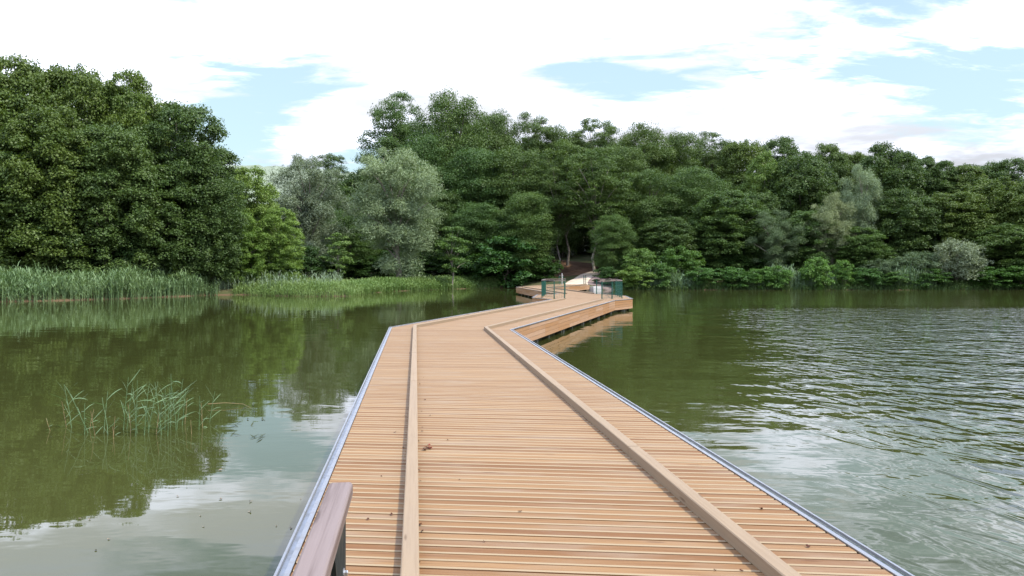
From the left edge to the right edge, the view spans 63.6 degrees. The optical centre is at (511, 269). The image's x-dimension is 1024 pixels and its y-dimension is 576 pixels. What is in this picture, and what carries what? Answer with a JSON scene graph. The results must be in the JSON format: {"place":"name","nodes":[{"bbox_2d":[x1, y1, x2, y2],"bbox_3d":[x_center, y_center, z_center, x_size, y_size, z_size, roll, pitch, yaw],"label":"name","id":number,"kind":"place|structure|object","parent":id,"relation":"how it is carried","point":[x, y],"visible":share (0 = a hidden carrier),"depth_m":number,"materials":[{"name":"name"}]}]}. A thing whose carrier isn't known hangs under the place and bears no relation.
{"place":"outdoors","nodes":[
{"label":"outdoors","id":0,"kind":"place"},
{"bbox_2d":[222,165,361,205],"bbox_3d":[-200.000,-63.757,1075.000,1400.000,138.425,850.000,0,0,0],"label":"hill","id":1,"kind":"structure","parent":0,"point":[266,168],"depth_m":971.04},
{"bbox_2d":[0,240,1022,301],"bbox_3d":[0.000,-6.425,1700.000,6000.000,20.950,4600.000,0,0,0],"label":"ground","id":2,"kind":"structure","parent":0,"point":[585,257],"depth_m":89.97,"materials":[{"name":"soil"}]},
{"bbox_2d":[0,68,24,255],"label":"broadleaf tree","id":3,"kind":"object","parent":2,"relation":"on","point":[5,118],"visible":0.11,"depth_m":66.77,"materials":[{"name":"green plant"}]},
{"bbox_2d":[0,126,56,275],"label":"broadleaf tree","id":4,"kind":"object","parent":2,"relation":"on","point":[27,207],"visible":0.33,"depth_m":63.47,"materials":[{"name":"green plant"}]},
{"bbox_2d":[0,53,74,257],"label":"broadleaf tree","id":5,"kind":"object","parent":2,"relation":"on","point":[25,75],"visible":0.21,"depth_m":69.19,"materials":[{"name":"green plant"}]},
{"bbox_2d":[0,101,114,275],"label":"broadleaf tree","id":6,"kind":"object","parent":2,"relation":"on","point":[51,150],"visible":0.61,"depth_m":63.84,"materials":[{"name":"green plant"}]},
{"bbox_2d":[17,60,119,256],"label":"broadleaf tree","id":7,"kind":"object","parent":2,"relation":"on","point":[66,80],"visible":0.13,"depth_m":71.35,"materials":[{"name":"green plant"}]},
{"bbox_2d":[48,121,169,279],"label":"broadleaf tree","id":8,"kind":"object","parent":2,"relation":"on","point":[117,140],"visible":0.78,"depth_m":65.68,"materials":[{"name":"green plant"}]},
{"bbox_2d":[0,260,219,301],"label":"reed bed","id":9,"kind":"object","parent":2,"relation":"on","point":[16,282],"visible":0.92,"depth_m":61.94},
{"bbox_2d":[82,67,171,251],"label":"broadleaf tree","id":10,"kind":"object","parent":2,"relation":"on","point":[120,99],"visible":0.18,"depth_m":72.71,"materials":[{"name":"green plant"}]},
{"bbox_2d":[110,242,151,271],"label":"shrub","id":11,"kind":"object","parent":2,"relation":"on","point":[121,251],"visible":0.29,"depth_m":67.07,"materials":[{"name":"green plant"}]},
{"bbox_2d":[104,164,210,288],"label":"broadleaf tree","id":12,"kind":"object","parent":2,"relation":"on","point":[173,219],"visible":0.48,"depth_m":68.57,"materials":[{"name":"green plant"}]},
{"bbox_2d":[118,99,234,285],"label":"broadleaf tree","id":13,"kind":"object","parent":2,"relation":"on","point":[182,158],"visible":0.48,"depth_m":71.08,"materials":[{"name":"green plant"}]},
{"bbox_2d":[175,157,249,288],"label":"broadleaf tree","id":14,"kind":"object","parent":2,"relation":"on","point":[227,190],"visible":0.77,"depth_m":71.64,"materials":[{"name":"green plant"}]},
{"bbox_2d":[210,145,251,209],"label":"broadleaf tree","id":15,"kind":"object","parent":2,"relation":"on","point":[231,158],"visible":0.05,"depth_m":92.89,"materials":[{"name":"green plant"}]},
{"bbox_2d":[215,212,269,286],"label":"broadleaf tree","id":16,"kind":"object","parent":2,"relation":"on","point":[255,270],"visible":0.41,"depth_m":75.09,"materials":[{"name":"green plant"}]},
{"bbox_2d":[222,165,292,278],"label":"broadleaf tree","id":17,"kind":"object","parent":2,"relation":"on","point":[254,209],"visible":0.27,"depth_m":79.03,"materials":[{"name":"green plant"}]},
{"bbox_2d":[249,207,305,281],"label":"broadleaf tree","id":18,"kind":"object","parent":2,"relation":"on","point":[279,238],"visible":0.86,"depth_m":77.13,"materials":[{"name":"green plant"}]},
{"bbox_2d":[212,270,343,289],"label":"reed bed","id":19,"kind":"object","parent":2,"relation":"on","point":[229,285],"visible":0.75,"depth_m":73.59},
{"bbox_2d":[287,245,330,279],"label":"shrub","id":20,"kind":"object","parent":2,"relation":"on","point":[312,262],"visible":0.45,"depth_m":83.48,"materials":[{"name":"green plant"}]},
{"bbox_2d":[262,152,360,277],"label":"willow tree","id":21,"kind":"object","parent":2,"relation":"on","point":[307,200],"visible":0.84,"depth_m":95.97,"materials":[{"name":"green plant"}]},
{"bbox_2d":[231,276,391,296],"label":"grass","id":22,"kind":"structure","parent":2,"relation":"on","point":[334,286],"depth_m":70.47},
{"bbox_2d":[308,152,349,253],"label":"locust tree","id":23,"kind":"object","parent":2,"relation":"on","point":[331,164],"visible":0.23,"depth_m":122.94,"materials":[{"name":"green plant"}]},
{"bbox_2d":[318,232,354,274],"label":"young tree","id":24,"kind":"object","parent":2,"relation":"on","point":[341,252],"visible":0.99,"depth_m":83.71,"materials":[{"name":"green plant"}]},
{"bbox_2d":[318,209,382,278],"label":"locust tree","id":25,"kind":"object","parent":2,"relation":"on","point":[357,246],"visible":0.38,"depth_m":104.74,"materials":[{"name":"green plant"}]},
{"bbox_2d":[325,169,389,273],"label":"broadleaf tree","id":26,"kind":"object","parent":2,"relation":"on","point":[344,185],"visible":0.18,"depth_m":116.48,"materials":[{"name":"green plant"}]},
{"bbox_2d":[343,256,383,278],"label":"shrub","id":27,"kind":"object","parent":2,"relation":"on","point":[363,273],"visible":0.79,"depth_m":103.62,"materials":[{"name":"green plant"}]},
{"bbox_2d":[364,250,409,276],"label":"shrub","id":28,"kind":"object","parent":2,"relation":"on","point":[376,259],"visible":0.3,"depth_m":103.84,"materials":[{"name":"green plant"}]},
{"bbox_2d":[352,90,430,253],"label":"locust tree","id":29,"kind":"object","parent":2,"relation":"on","point":[391,139],"visible":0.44,"depth_m":116.84,"materials":[{"name":"green plant"}]},
{"bbox_2d":[344,145,448,278],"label":"willow tree","id":30,"kind":"object","parent":2,"relation":"on","point":[399,210],"visible":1,"depth_m":90.55,"materials":[{"name":"green plant"}]},
{"bbox_2d":[382,133,459,257],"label":"locust tree","id":31,"kind":"object","parent":2,"relation":"on","point":[416,145],"visible":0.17,"depth_m":110.08,"materials":[{"name":"green plant"}]},
{"bbox_2d":[346,273,500,293],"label":"grass","id":32,"kind":"structure","parent":2,"relation":"on","point":[438,282],"depth_m":90.29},
{"bbox_2d":[419,253,461,276],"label":"shrub","id":33,"kind":"object","parent":2,"relation":"on","point":[440,269],"visible":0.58,"depth_m":103.62,"materials":[{"name":"green plant"}]},
{"bbox_2d":[414,190,479,275],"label":"locust tree","id":34,"kind":"object","parent":2,"relation":"on","point":[439,202],"visible":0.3,"depth_m":105.11,"materials":[{"name":"green plant"}]},
{"bbox_2d":[434,226,471,283],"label":"young tree","id":35,"kind":"object","parent":2,"relation":"on","point":[444,242],"visible":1,"depth_m":92.99,"materials":[{"name":"green plant"}]},
{"bbox_2d":[415,85,503,231],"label":"locust tree","id":36,"kind":"object","parent":2,"relation":"on","point":[448,115],"visible":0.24,"depth_m":114.78,"materials":[{"name":"green plant"}]},
{"bbox_2d":[426,144,518,273],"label":"locust tree","id":37,"kind":"object","parent":2,"relation":"on","point":[480,158],"visible":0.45,"depth_m":107.55,"materials":[{"name":"green plant"}]},
{"bbox_2d":[450,253,497,280],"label":"shrub","id":38,"kind":"object","parent":2,"relation":"on","point":[465,267],"visible":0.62,"depth_m":98.93,"materials":[{"name":"green plant"}]},
{"bbox_2d":[445,202,517,274],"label":"locust tree","id":39,"kind":"object","parent":2,"relation":"on","point":[485,220],"visible":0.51,"depth_m":101.95,"materials":[{"name":"green plant"}]},
{"bbox_2d":[468,108,527,199],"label":"locust tree","id":40,"kind":"object","parent":2,"relation":"on","point":[497,120],"visible":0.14,"depth_m":119.10,"materials":[{"name":"green plant"}]},
{"bbox_2d":[469,235,537,287],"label":"shrub","id":41,"kind":"object","parent":2,"relation":"on","point":[492,256],"visible":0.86,"depth_m":98.07,"materials":[{"name":"green plant"}]},
{"bbox_2d":[468,143,560,251],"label":"locust tree","id":42,"kind":"object","parent":2,"relation":"on","point":[528,183],"visible":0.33,"depth_m":106.37,"materials":[{"name":"green plant"}]},
{"bbox_2d":[488,190,563,279],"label":"locust tree","id":43,"kind":"object","parent":2,"relation":"on","point":[534,232],"visible":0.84,"depth_m":100.19,"materials":[{"name":"green plant"}]},
{"bbox_2d":[500,112,560,188],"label":"locust tree","id":44,"kind":"object","parent":2,"relation":"on","point":[534,142],"visible":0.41,"depth_m":121.85,"materials":[{"name":"green plant"}]},
{"bbox_2d":[528,254,563,279],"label":"shrub","id":45,"kind":"object","parent":2,"relation":"on","point":[545,270],"visible":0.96,"depth_m":99.05,"materials":[{"name":"green plant"}]},
{"bbox_2d":[527,122,592,256],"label":"locust tree","id":46,"kind":"object","parent":2,"relation":"on","point":[573,234],"visible":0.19,"depth_m":122.47,"materials":[{"name":"green plant"}]},
{"bbox_2d":[537,166,583,272],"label":"locust tree","id":47,"kind":"object","parent":2,"relation":"on","point":[559,220],"visible":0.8,"depth_m":103.43,"materials":[{"name":"green plant"}]},
{"bbox_2d":[536,139,597,265],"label":"locust tree","id":48,"kind":"object","parent":2,"relation":"on","point":[566,148],"visible":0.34,"depth_m":106.06,"materials":[{"name":"green plant"}]},
{"bbox_2d":[557,140,625,252],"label":"broadleaf tree","id":49,"kind":"object","parent":2,"relation":"on","point":[588,244],"visible":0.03,"depth_m":125.38,"materials":[{"name":"green plant"}]},
{"bbox_2d":[567,117,622,255],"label":"locust tree","id":50,"kind":"object","parent":2,"relation":"on","point":[609,129],"visible":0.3,"depth_m":122.66,"materials":[{"name":"green plant"}]},
{"bbox_2d":[557,145,635,272],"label":"locust tree","id":51,"kind":"object","parent":2,"relation":"on","point":[594,201],"visible":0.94,"depth_m":100.43,"materials":[{"name":"green plant"}]},
{"bbox_2d":[587,213,638,271],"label":"locust tree","id":52,"kind":"object","parent":2,"relation":"on","point":[611,242],"visible":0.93,"depth_m":96.05,"materials":[{"name":"green plant"}]},
{"bbox_2d":[588,144,660,257],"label":"locust tree","id":53,"kind":"object","parent":2,"relation":"on","point":[628,153],"visible":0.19,"depth_m":107.50,"materials":[{"name":"green plant"}]},
{"bbox_2d":[614,266,655,287],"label":"shrub","id":54,"kind":"object","parent":2,"relation":"on","point":[625,276],"visible":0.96,"depth_m":89.77,"materials":[{"name":"green plant"}]},
{"bbox_2d":[622,248,661,280],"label":"shrub","id":55,"kind":"object","parent":2,"relation":"on","point":[647,255],"visible":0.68,"depth_m":91.82,"materials":[{"name":"green plant"}]},
{"bbox_2d":[605,116,679,236],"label":"locust tree","id":56,"kind":"object","parent":2,"relation":"on","point":[653,152],"visible":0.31,"depth_m":115.13,"materials":[{"name":"green plant"}]},
{"bbox_2d":[604,168,688,256],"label":"locust tree","id":57,"kind":"object","parent":2,"relation":"on","point":[644,208],"visible":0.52,"depth_m":102.04,"materials":[{"name":"green plant"}]},
{"bbox_2d":[634,216,700,274],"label":"broadleaf tree","id":58,"kind":"object","parent":2,"relation":"on","point":[684,235],"visible":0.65,"depth_m":96.37,"materials":[{"name":"green plant"}]},
{"bbox_2d":[652,245,705,277],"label":"shrub","id":59,"kind":"object","parent":2,"relation":"on","point":[676,262],"visible":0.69,"depth_m":92.98,"materials":[{"name":"green plant"}]},
{"bbox_2d":[648,130,716,225],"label":"locust tree","id":60,"kind":"object","parent":2,"relation":"on","point":[678,141],"visible":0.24,"depth_m":116.33,"materials":[{"name":"green plant"}]},
{"bbox_2d":[656,164,732,261],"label":"locust tree","id":61,"kind":"object","parent":2,"relation":"on","point":[701,190],"visible":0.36,"depth_m":103.04,"materials":[{"name":"green plant"}]},
{"bbox_2d":[682,267,725,284],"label":"shrub","id":62,"kind":"object","parent":2,"relation":"on","point":[705,273],"visible":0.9,"depth_m":90.30,"materials":[{"name":"green plant"}]},
{"bbox_2d":[692,130,736,195],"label":"locust tree","id":63,"kind":"object","parent":2,"relation":"on","point":[712,156],"visible":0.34,"depth_m":118.77,"materials":[{"name":"green plant"}]},
{"bbox_2d":[686,189,770,271],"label":"broadleaf tree","id":64,"kind":"object","parent":2,"relation":"on","point":[715,233],"visible":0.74,"depth_m":96.70,"materials":[{"name":"green plant"}]},
{"bbox_2d":[709,251,755,272],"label":"shrub","id":65,"kind":"object","parent":2,"relation":"on","point":[731,259],"visible":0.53,"depth_m":96.22,"materials":[{"name":"green plant"}]},
{"bbox_2d":[709,138,776,240],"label":"broadleaf tree","id":66,"kind":"object","parent":2,"relation":"on","point":[744,152],"visible":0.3,"depth_m":113.40,"materials":[{"name":"green plant"}]},
{"bbox_2d":[727,191,783,268],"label":"broadleaf tree","id":67,"kind":"object","parent":2,"relation":"on","point":[772,203],"visible":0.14,"depth_m":99.63,"materials":[{"name":"green plant"}]},
{"bbox_2d":[735,149,784,240],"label":"broadleaf tree","id":68,"kind":"object","parent":2,"relation":"on","point":[762,177],"visible":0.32,"depth_m":105.13,"materials":[{"name":"green plant"}]},
{"bbox_2d":[744,208,808,269],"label":"willow tree","id":69,"kind":"object","parent":2,"relation":"on","point":[772,238],"visible":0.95,"depth_m":94.60,"materials":[{"name":"green plant"}]},
{"bbox_2d":[755,135,801,210],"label":"broadleaf tree","id":70,"kind":"object","parent":2,"relation":"on","point":[785,146],"visible":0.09,"depth_m":119.22,"materials":[{"name":"green plant"}]},
{"bbox_2d":[635,260,937,289],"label":"shrubs","id":71,"kind":"object","parent":2,"relation":"on","point":[679,280],"visible":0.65,"depth_m":90.42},
{"bbox_2d":[759,150,840,258],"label":"broadleaf tree","id":72,"kind":"object","parent":2,"relation":"on","point":[797,198],"visible":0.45,"depth_m":102.81,"materials":[{"name":"green plant"}]},
{"bbox_2d":[781,210,839,273],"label":"broadleaf tree","id":73,"kind":"object","parent":2,"relation":"on","point":[808,253],"visible":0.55,"depth_m":95.18,"materials":[{"name":"green plant"}]},
{"bbox_2d":[798,256,834,289],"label":"shrub","id":74,"kind":"object","parent":2,"relation":"on","point":[818,271],"visible":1,"depth_m":89.78,"materials":[{"name":"green plant"}]},
{"bbox_2d":[614,278,1023,289],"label":"grass","id":75,"kind":"structure","parent":2,"relation":"on","point":[965,285],"depth_m":90.10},
{"bbox_2d":[804,143,853,232],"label":"broadleaf tree","id":76,"kind":"object","parent":2,"relation":"on","point":[840,166],"visible":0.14,"depth_m":111.30,"materials":[{"name":"green plant"}]},
{"bbox_2d":[802,191,857,271],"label":"willow tree","id":77,"kind":"object","parent":2,"relation":"on","point":[838,226],"visible":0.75,"depth_m":94.96,"materials":[{"name":"green plant"}]},
{"bbox_2d":[829,259,856,286],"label":"shrub","id":78,"kind":"object","parent":2,"relation":"on","point":[841,273],"visible":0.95,"depth_m":90.00,"materials":[{"name":"green plant"}]},
{"bbox_2d":[830,151,871,246],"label":"broadleaf tree","id":79,"kind":"object","parent":2,"relation":"on","point":[856,158],"visible":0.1,"depth_m":112.80,"materials":[{"name":"green plant"}]},
{"bbox_2d":[838,164,884,261],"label":"willow tree","id":80,"kind":"object","parent":2,"relation":"on","point":[865,210],"visible":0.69,"depth_m":97.03,"materials":[{"name":"green plant"}]},
{"bbox_2d":[828,226,898,272],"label":"broadleaf tree","id":81,"kind":"object","parent":2,"relation":"on","point":[849,252],"visible":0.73,"depth_m":93.62,"materials":[{"name":"green plant"}]},
{"bbox_2d":[847,267,886,285],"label":"shrub","id":82,"kind":"object","parent":2,"relation":"on","point":[859,276],"visible":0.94,"depth_m":89.92,"materials":[{"name":"green plant"}]},
{"bbox_2d":[859,258,900,277],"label":"willow bush","id":83,"kind":"object","parent":2,"relation":"on","point":[880,268],"visible":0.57,"depth_m":91.29,"materials":[{"name":"green plant"}]},
{"bbox_2d":[849,141,927,248],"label":"broadleaf tree","id":84,"kind":"object","parent":2,"relation":"on","point":[886,172],"visible":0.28,"depth_m":102.62,"materials":[{"name":"green plant"}]},
{"bbox_2d":[865,188,944,268],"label":"broadleaf tree","id":85,"kind":"object","parent":2,"relation":"on","point":[897,227],"visible":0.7,"depth_m":95.71,"materials":[{"name":"green plant"}]},
{"bbox_2d":[883,250,942,277],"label":"willow bush","id":86,"kind":"object","parent":2,"relation":"on","point":[916,258],"visible":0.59,"depth_m":90.95,"materials":[{"name":"green plant"}]},
{"bbox_2d":[907,155,948,238],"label":"broadleaf tree","id":87,"kind":"object","parent":2,"relation":"on","point":[929,162],"visible":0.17,"depth_m":105.54,"materials":[{"name":"green plant"}]},
{"bbox_2d":[909,268,952,287],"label":"shrub","id":88,"kind":"object","parent":2,"relation":"on","point":[936,277],"visible":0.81,"depth_m":89.39,"materials":[{"name":"green plant"}]},
{"bbox_2d":[922,160,961,239],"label":"broadleaf tree","id":89,"kind":"object","parent":2,"relation":"on","point":[945,184],"visible":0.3,"depth_m":104.17,"materials":[{"name":"green plant"}]},
{"bbox_2d":[910,191,1003,269],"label":"broadleaf tree","id":90,"kind":"object","parent":2,"relation":"on","point":[949,221],"visible":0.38,"depth_m":95.33,"materials":[{"name":"green plant"}]},
{"bbox_2d":[928,237,993,281],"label":"willow bush","id":91,"kind":"object","parent":2,"relation":"on","point":[966,256],"visible":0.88,"depth_m":90.47,"materials":[{"name":"green plant"}]},
{"bbox_2d":[942,163,994,212],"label":"broadleaf tree","id":92,"kind":"object","parent":2,"relation":"on","point":[976,172],"visible":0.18,"depth_m":102.85,"materials":[{"name":"green plant"}]},
{"bbox_2d":[941,175,1023,269],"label":"broadleaf tree","id":93,"kind":"object","parent":2,"relation":"on","point":[994,186],"visible":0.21,"depth_m":97.08,"materials":[{"name":"green plant"}]},
{"bbox_2d":[951,222,1023,277],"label":"broadleaf tree","id":94,"kind":"object","parent":2,"relation":"on","point":[1013,237],"visible":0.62,"depth_m":91.89,"materials":[{"name":"green plant"}]},
{"bbox_2d":[964,266,1022,287],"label":"shrub","id":95,"kind":"object","parent":2,"relation":"on","point":[990,278],"visible":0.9,"depth_m":89.69,"materials":[{"name":"green plant"}]},
{"bbox_2d":[973,157,1023,202],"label":"broadleaf tree","id":96,"kind":"object","parent":2,"relation":"on","point":[999,169],"visible":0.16,"depth_m":113.53,"materials":[{"name":"green plant"}]},
{"bbox_2d":[994,181,1023,259],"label":"broadleaf tree","id":97,"kind":"object","parent":2,"relation":"on","point":[1016,210],"visible":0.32,"depth_m":95.20,"materials":[{"name":"green plant"}]},
{"bbox_2d":[999,262,1023,288],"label":"shrub","id":98,"kind":"object","parent":2,"relation":"on","point":[1019,267],"visible":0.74,"depth_m":89.56,"materials":[{"name":"green plant"}]},
{"bbox_2d":[0,288,1023,575],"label":"water","id":99,"kind":"structure","parent":0,"point":[888,424],"depth_m":13.44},
{"bbox_2d":[274,284,913,575],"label":"boardwalk","id":100,"kind":"structure","parent":99,"relation":"on","point":[587,476],"depth_m":6.26,"materials":[{"name":"wood"}]},
{"bbox_2d":[292,482,352,575],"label":"railing","id":101,"kind":"object","parent":100,"relation":"on","point":[323,552],"visible":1,"depth_m":1.94,"materials":[{"name":"brown wood"}]},
{"bbox_2d":[541,279,565,298],"bbox_3d":[2.524,1.099,49.413,1.451,0.998,9.003,0,0,4],"label":"railing","id":102,"kind":"object","parent":100,"relation":"on","point":[545,283],"visible":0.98,"depth_m":46.90,"materials":[{"name":"green metal"}]},
{"bbox_2d":[596,279,622,298],"bbox_3d":[5.711,1.099,48.655,1.344,0.998,10.529,0,0,4],"label":"railing","id":103,"kind":"object","parent":100,"relation":"on","point":[612,293],"visible":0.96,"depth_m":45.98,"materials":[{"name":"green metal"}]},
{"bbox_2d":[643,262,676,287],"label":"shrub","id":104,"kind":"object","parent":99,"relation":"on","point":[663,274],"visible":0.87,"depth_m":90.28,"materials":[{"name":"green plant"}]},
{"bbox_2d":[712,266,751,286],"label":"shrub","id":105,"kind":"object","parent":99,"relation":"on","point":[732,275],"visible":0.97,"depth_m":90.00,"materials":[{"name":"green plant"}]},
{"bbox_2d":[756,265,793,287],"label":"shrub","id":106,"kind":"object","parent":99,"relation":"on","point":[785,277],"visible":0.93,"depth_m":89.92,"materials":[{"name":"green plant"}]},
{"bbox_2d":[0,0,1023,179],"label":"sky","id":107,"kind":"structure","parent":0,"point":[943,80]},
{"bbox_2d":[509,260,597,280],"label":"bank","id":108,"kind":"structure","parent":0,"point":[575,268],"depth_m":105.57,"materials":[{"name":"soil"}]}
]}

